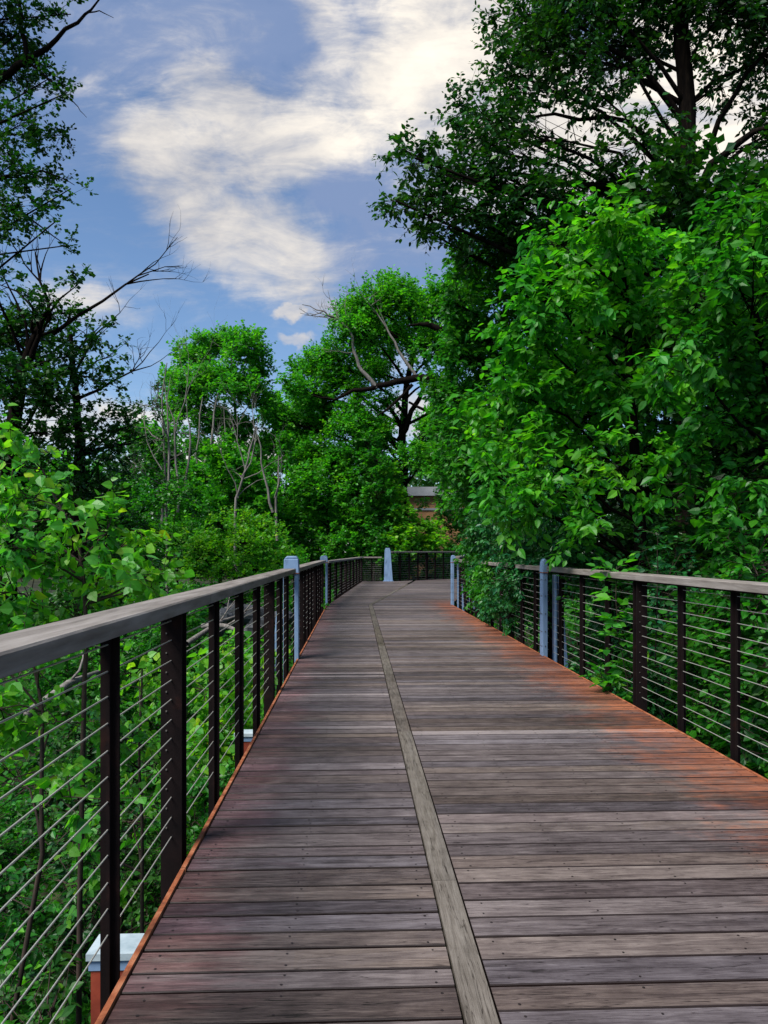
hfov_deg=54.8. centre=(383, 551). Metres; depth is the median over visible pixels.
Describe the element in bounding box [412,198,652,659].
broadleaf tree
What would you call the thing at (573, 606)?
vine sapling
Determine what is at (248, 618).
rock
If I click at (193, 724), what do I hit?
cottonwood sapling
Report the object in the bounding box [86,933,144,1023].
support beam end
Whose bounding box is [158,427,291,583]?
background tree
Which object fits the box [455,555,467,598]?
cable railing
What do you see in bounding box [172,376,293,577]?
thin tree
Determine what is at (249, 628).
rock
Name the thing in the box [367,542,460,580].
bank shrub
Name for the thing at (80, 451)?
creekside tree
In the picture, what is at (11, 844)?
undergrowth bush
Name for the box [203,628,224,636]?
rock
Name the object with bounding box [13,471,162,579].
bank shrub
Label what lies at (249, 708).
undergrowth bush
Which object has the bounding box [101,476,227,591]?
bank shrub
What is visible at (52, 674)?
undergrowth bush
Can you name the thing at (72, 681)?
fallen branch
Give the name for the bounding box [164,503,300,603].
bank shrub
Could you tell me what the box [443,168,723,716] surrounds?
leafy tree
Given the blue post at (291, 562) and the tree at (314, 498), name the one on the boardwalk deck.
the blue post at (291, 562)
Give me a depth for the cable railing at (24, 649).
3.02 m
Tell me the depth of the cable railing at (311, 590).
12.97 m
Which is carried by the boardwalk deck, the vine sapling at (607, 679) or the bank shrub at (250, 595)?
the vine sapling at (607, 679)
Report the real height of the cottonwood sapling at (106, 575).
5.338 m
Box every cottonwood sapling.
[0,403,194,1023]
[0,590,154,1020]
[53,641,207,932]
[140,628,290,777]
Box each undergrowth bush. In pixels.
[0,647,138,779]
[0,789,69,959]
[0,845,90,1023]
[0,913,83,1023]
[0,1011,14,1023]
[2,770,198,1014]
[6,695,187,865]
[87,728,234,921]
[187,689,263,784]
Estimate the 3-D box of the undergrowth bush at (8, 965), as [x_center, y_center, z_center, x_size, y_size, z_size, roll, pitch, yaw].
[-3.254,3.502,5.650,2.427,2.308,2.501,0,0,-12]
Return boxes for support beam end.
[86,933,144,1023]
[234,729,252,752]
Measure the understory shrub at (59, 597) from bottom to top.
3.421 m
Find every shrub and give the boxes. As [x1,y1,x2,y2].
[7,550,194,676]
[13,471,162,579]
[46,581,225,750]
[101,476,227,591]
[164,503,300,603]
[179,504,309,582]
[183,551,324,640]
[324,560,456,590]
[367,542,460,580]
[373,461,449,574]
[566,532,758,765]
[647,499,767,778]
[706,613,767,778]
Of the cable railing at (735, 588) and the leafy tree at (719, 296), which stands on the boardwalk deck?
the cable railing at (735, 588)
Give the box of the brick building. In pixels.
[407,487,466,578]
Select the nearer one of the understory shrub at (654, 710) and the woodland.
the understory shrub at (654, 710)
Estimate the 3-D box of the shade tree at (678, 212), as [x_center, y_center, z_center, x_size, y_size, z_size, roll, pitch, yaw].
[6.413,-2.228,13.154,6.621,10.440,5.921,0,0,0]
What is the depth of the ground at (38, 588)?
14.63 m
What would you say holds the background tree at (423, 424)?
on the ground at (38, 588)
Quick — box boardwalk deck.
[95,579,767,1023]
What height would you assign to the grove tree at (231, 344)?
14.880 m
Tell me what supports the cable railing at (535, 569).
attached to the boardwalk deck
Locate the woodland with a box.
[18,418,725,579]
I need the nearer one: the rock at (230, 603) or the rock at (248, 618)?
the rock at (248, 618)
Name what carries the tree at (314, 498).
on the ground at (38, 588)
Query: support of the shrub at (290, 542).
on the ground at (38, 588)
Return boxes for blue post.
[275,556,299,685]
[320,556,327,606]
[384,548,392,580]
[450,555,463,610]
[539,559,567,667]
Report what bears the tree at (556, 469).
on the ground at (38, 588)
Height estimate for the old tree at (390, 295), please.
17.617 m
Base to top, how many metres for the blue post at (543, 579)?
1.801 m
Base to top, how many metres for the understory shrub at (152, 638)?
3.511 m
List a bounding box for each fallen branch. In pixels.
[19,646,99,720]
[187,597,245,646]
[201,587,263,634]
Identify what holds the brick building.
on the ground at (38, 588)
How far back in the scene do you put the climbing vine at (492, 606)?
11.12 m
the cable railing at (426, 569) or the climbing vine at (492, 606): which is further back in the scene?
the cable railing at (426, 569)
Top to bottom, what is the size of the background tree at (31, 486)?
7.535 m
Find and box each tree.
[0,0,113,281]
[0,204,210,626]
[0,457,140,590]
[12,276,202,615]
[114,293,219,593]
[115,415,198,545]
[141,319,281,578]
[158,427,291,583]
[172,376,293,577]
[244,389,332,531]
[254,430,317,551]
[259,259,493,580]
[270,427,383,587]
[308,410,415,545]
[337,427,412,580]
[366,0,767,628]
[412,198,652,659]
[412,404,466,486]
[413,425,498,558]
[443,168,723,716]
[489,336,628,662]
[549,113,767,712]
[564,299,736,619]
[619,167,767,694]
[623,178,767,578]
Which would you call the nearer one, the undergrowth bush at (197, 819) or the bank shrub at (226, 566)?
the undergrowth bush at (197, 819)
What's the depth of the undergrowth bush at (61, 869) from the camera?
7.13 m
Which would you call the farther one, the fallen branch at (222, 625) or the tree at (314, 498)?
the tree at (314, 498)
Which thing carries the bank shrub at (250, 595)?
on the ground at (38, 588)
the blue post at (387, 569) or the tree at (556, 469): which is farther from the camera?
the blue post at (387, 569)
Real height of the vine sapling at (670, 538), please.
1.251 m
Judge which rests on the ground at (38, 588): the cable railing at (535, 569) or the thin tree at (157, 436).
the thin tree at (157, 436)
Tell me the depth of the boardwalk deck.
3.12 m
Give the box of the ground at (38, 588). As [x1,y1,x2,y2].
[0,554,765,1023]
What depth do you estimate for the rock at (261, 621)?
16.81 m
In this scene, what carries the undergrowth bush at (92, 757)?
on the ground at (38, 588)
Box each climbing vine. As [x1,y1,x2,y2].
[449,471,548,641]
[457,469,609,652]
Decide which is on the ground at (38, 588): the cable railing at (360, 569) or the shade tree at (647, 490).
the shade tree at (647, 490)
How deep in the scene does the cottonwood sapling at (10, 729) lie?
4.58 m
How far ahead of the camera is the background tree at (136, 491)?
44.82 m
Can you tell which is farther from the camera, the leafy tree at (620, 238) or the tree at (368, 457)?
the tree at (368, 457)
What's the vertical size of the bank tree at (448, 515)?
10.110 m
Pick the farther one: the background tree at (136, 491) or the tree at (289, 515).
the background tree at (136, 491)
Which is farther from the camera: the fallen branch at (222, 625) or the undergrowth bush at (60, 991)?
the fallen branch at (222, 625)
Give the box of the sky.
[0,0,767,549]
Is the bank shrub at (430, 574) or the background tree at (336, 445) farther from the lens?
the background tree at (336, 445)
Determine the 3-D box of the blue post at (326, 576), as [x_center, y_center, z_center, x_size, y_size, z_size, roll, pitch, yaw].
[-1.532,0.995,17.808,0.372,1.790,0.207,0,0,0]
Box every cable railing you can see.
[0,569,295,1023]
[291,560,325,664]
[324,557,362,603]
[362,557,381,580]
[391,551,461,583]
[453,559,548,651]
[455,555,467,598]
[547,567,767,763]
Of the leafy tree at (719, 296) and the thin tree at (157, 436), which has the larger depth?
the thin tree at (157, 436)
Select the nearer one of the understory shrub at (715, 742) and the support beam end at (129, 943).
the support beam end at (129, 943)
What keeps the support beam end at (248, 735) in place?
on the ground at (38, 588)
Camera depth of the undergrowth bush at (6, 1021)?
4.17 m
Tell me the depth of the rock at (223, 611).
16.90 m
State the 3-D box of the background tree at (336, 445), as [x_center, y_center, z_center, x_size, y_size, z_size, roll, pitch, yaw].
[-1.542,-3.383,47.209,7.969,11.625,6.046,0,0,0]
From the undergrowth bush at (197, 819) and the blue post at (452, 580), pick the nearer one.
the undergrowth bush at (197, 819)
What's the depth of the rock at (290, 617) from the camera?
19.96 m
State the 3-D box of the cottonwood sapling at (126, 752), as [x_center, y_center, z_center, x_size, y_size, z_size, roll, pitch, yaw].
[-1.975,2.559,5.674,1.175,3.741,1.446,0,0,0]
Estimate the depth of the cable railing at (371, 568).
32.12 m
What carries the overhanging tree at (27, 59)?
on the ground at (38, 588)
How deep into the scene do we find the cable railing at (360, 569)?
23.80 m
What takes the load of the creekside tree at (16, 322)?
on the ground at (38, 588)
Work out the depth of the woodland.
66.65 m
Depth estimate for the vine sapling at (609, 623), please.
6.81 m
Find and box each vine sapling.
[556,575,593,675]
[579,662,630,700]
[587,553,654,703]
[633,522,694,663]
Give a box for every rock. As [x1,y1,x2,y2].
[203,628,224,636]
[220,608,233,623]
[223,601,244,607]
[224,604,263,626]
[244,623,252,636]
[249,616,275,627]
[275,609,292,624]
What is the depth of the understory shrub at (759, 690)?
5.22 m
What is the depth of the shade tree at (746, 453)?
9.72 m
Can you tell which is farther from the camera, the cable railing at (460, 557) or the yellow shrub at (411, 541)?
the yellow shrub at (411, 541)
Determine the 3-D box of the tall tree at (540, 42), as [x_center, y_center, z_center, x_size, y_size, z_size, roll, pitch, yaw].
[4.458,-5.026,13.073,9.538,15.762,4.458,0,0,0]
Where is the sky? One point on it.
(264, 122)
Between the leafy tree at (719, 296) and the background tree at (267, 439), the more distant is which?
the background tree at (267, 439)
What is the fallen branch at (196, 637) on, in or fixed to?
on the rock at (249, 628)
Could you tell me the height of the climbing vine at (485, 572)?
4.802 m

